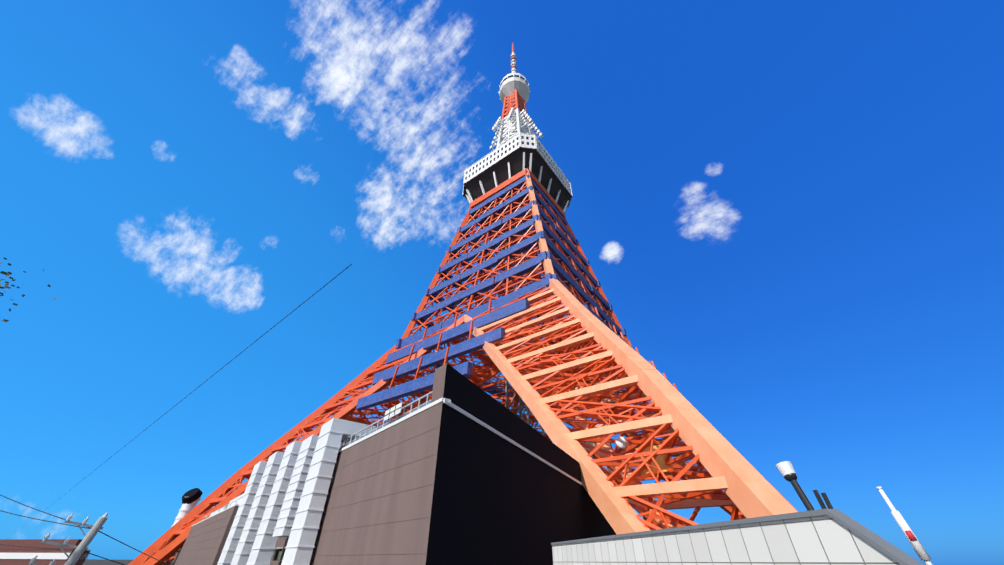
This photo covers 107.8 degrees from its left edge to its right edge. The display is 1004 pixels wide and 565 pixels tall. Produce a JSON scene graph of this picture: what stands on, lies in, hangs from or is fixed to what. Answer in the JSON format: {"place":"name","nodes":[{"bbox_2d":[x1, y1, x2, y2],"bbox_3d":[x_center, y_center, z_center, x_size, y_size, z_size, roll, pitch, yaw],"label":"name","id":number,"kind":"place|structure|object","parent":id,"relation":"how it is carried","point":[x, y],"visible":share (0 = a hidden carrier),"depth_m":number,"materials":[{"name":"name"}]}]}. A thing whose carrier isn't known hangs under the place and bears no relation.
{"place":"outdoors","nodes":[
{"label":"outdoors","id":0,"kind":"place"},
{"bbox_2d":[83,559,132,564],"bbox_3d":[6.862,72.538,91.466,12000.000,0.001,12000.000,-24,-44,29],"label":"roof","id":1,"kind":"structure","parent":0,"point":[98,562],"depth_m":307.58,"materials":[{"name":"metal"}]},
{"bbox_2d":[0,257,56,321],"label":"tree foliage","id":2,"kind":"object","parent":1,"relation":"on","point":[8,287],"visible":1,"depth_m":9.91,"materials":[{"name":"green plant"}]},
{"bbox_2d":[0,539,90,564],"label":"corner building","id":3,"kind":"structure","parent":1,"relation":"on","point":[4,548],"depth_m":21.77,"materials":[{"name":"red brick"}]},
{"bbox_2d":[0,553,88,558],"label":"corner building band","id":4,"kind":"object","parent":3,"relation":"attached to","point":[33,555],"visible":0.78,"depth_m":21.56,"materials":[{"name":"white paint"}]},
{"bbox_2d":[28,517,107,564],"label":"utility pole","id":5,"kind":"object","parent":1,"relation":"on","point":[81,547],"visible":0.98,"depth_m":10.46,"materials":[{"name":"concrete"}]},
{"bbox_2d":[0,544,124,564],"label":"pole cables","id":6,"kind":"object","parent":5,"relation":"attached to","point":[65,549],"visible":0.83,"depth_m":11.05,"materials":[{"name":"black plastic"}]},
{"bbox_2d":[29,513,107,564],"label":"insulators","id":7,"kind":"object","parent":5,"relation":"attached to","point":[46,537],"visible":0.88,"depth_m":10.27,"materials":[{"name":"white ceramic"}]},
{"bbox_2d":[0,495,168,564],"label":"power lines","id":8,"kind":"object","parent":5,"relation":"attached to","point":[72,525],"visible":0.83,"depth_m":11.77,"materials":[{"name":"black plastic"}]},
{"bbox_2d":[182,364,616,564],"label":"dark panels","id":9,"kind":"object","parent":1,"relation":"on","point":[497,499],"visible":0.92,"depth_m":20.68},
{"bbox_2d":[128,43,775,564],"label":"tower lattice","id":10,"kind":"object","parent":1,"relation":"on","point":[166,547],"visible":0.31,"depth_m":89.35,"materials":[{"name":"orange metal"}]},
{"bbox_2d":[356,174,634,458],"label":"scaffold net","id":11,"kind":"object","parent":10,"relation":"on","point":[426,382],"visible":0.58,"depth_m":116.45,"materials":[{"name":"blue fabric"}]},
{"bbox_2d":[421,192,611,436],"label":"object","id":12,"kind":"object","parent":10,"relation":"in","point":[528,415],"visible":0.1,"depth_m":120.16,"materials":[{"name":"metal"}]},
{"bbox_2d":[462,52,572,211],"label":"white steel tower","id":13,"kind":"structure","parent":10,"relation":"on","point":[514,125],"depth_m":180.17,"materials":[{"name":"white metal"}]},
{"bbox_2d":[466,75,563,181],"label":"observation deck windows","id":14,"kind":"structure","parent":13,"relation":"attached to","point":[510,76],"depth_m":170.50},
{"bbox_2d":[464,147,570,232],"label":"observation deck underside","id":15,"kind":"object","parent":13,"relation":"attached to","point":[514,159],"visible":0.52,"depth_m":166.75,"materials":[{"name":"black metal"}]},
{"bbox_2d":[464,168,797,534],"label":"orange tower chords","id":16,"kind":"object","parent":10,"relation":"attached to","point":[744,484],"visible":0.73,"depth_m":39.51,"materials":[{"name":"orange metal"}]},
{"bbox_2d":[615,428,673,449],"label":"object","id":17,"kind":"object","parent":10,"relation":"on","point":[621,442],"visible":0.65,"depth_m":42.19,"materials":[{"name":"white"}]},
{"bbox_2d":[636,445,674,476],"bbox_3d":[16.793,19.589,40.142,3.000,2.600,2.200,-24,-44,29],"label":"cabinet leg base","id":18,"kind":"object","parent":10,"relation":"on","point":[659,460],"visible":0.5,"depth_m":39.07,"materials":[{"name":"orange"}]},
{"bbox_2d":[876,486,931,564],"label":"antenna","id":19,"kind":"object","parent":1,"relation":"on","point":[920,551],"visible":0.92,"depth_m":18.27,"materials":[{"name":"white metal"}]},
{"bbox_2d":[905,530,916,540],"bbox_3d":[20.218,12.514,18.107,0.282,0.421,0.280,-24,-44,29],"label":"band","id":20,"kind":"object","parent":19,"relation":"attached to","point":[911,536],"visible":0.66,"depth_m":18.05,"materials":[{"name":"red plastic"}]},
{"bbox_2d":[7,264,351,538],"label":"overhead cable","id":21,"kind":"object","parent":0,"point":[222,367],"visible":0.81,"depth_m":11.00,"materials":[{"name":"black plastic"}]},
{"bbox_2d":[166,418,375,564],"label":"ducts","id":22,"kind":"object","parent":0,"point":[285,493],"visible":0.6,"depth_m":27.90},
{"bbox_2d":[169,363,446,564],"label":"building wall","id":23,"kind":"structure","parent":0,"point":[404,542],"depth_m":19.06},
{"bbox_2d":[176,427,436,558],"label":"wall seams","id":24,"kind":"object","parent":23,"relation":"attached to","point":[337,507],"visible":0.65,"depth_m":19.86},
{"bbox_2d":[192,397,582,525],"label":"roof trim","id":25,"kind":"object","parent":23,"relation":"on","point":[446,401],"visible":0.62,"depth_m":21.54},
{"bbox_2d":[203,391,431,561],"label":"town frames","id":26,"kind":"structure","parent":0,"point":[354,440],"depth_m":24.02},
{"bbox_2d":[271,537,285,560],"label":"window","id":27,"kind":"structure","parent":26,"relation":"in","point":[278,555],"depth_m":35.67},
{"bbox_2d":[339,402,430,449],"bbox_3d":[-7.847,9.371,22.942,13.711,0.375,3.266,-24,-44,29],"label":"railing","id":28,"kind":"object","parent":26,"relation":"in","point":[388,423],"depth_m":21.80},
{"bbox_2d":[0,0,1003,564],"label":"sky","id":29,"kind":"structure","parent":0,"point":[791,210],"materials":[{"name":"blue"}]},
{"bbox_2d":[552,515,900,564],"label":"granite wall","id":30,"kind":"structure","parent":0,"point":[822,540],"depth_m":4.57,"materials":[{"name":"grey stone"}]},
{"bbox_2d":[551,509,922,564],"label":"roof edge","id":31,"kind":"object","parent":30,"relation":"on","point":[896,554],"visible":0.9,"depth_m":3.73,"materials":[{"name":"grey metal"}]},
{"bbox_2d":[784,473,833,510],"bbox_3d":[3.426,2.366,4.099,0.333,0.476,0.226,-24,-44,29],"label":"lamp post","id":32,"kind":"object","parent":31,"relation":"attached to","point":[791,478],"visible":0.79,"depth_m":4.07,"materials":[{"name":"black metal"}]},
{"bbox_2d":[775,461,795,476],"bbox_3d":[3.377,2.229,4.358,0.174,0.160,0.169,-24,-44,29],"label":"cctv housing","id":33,"kind":"object","parent":32,"relation":"attached to","point":[784,468],"visible":0.86,"depth_m":4.32,"materials":[{"name":"white plastic"}]}
]}

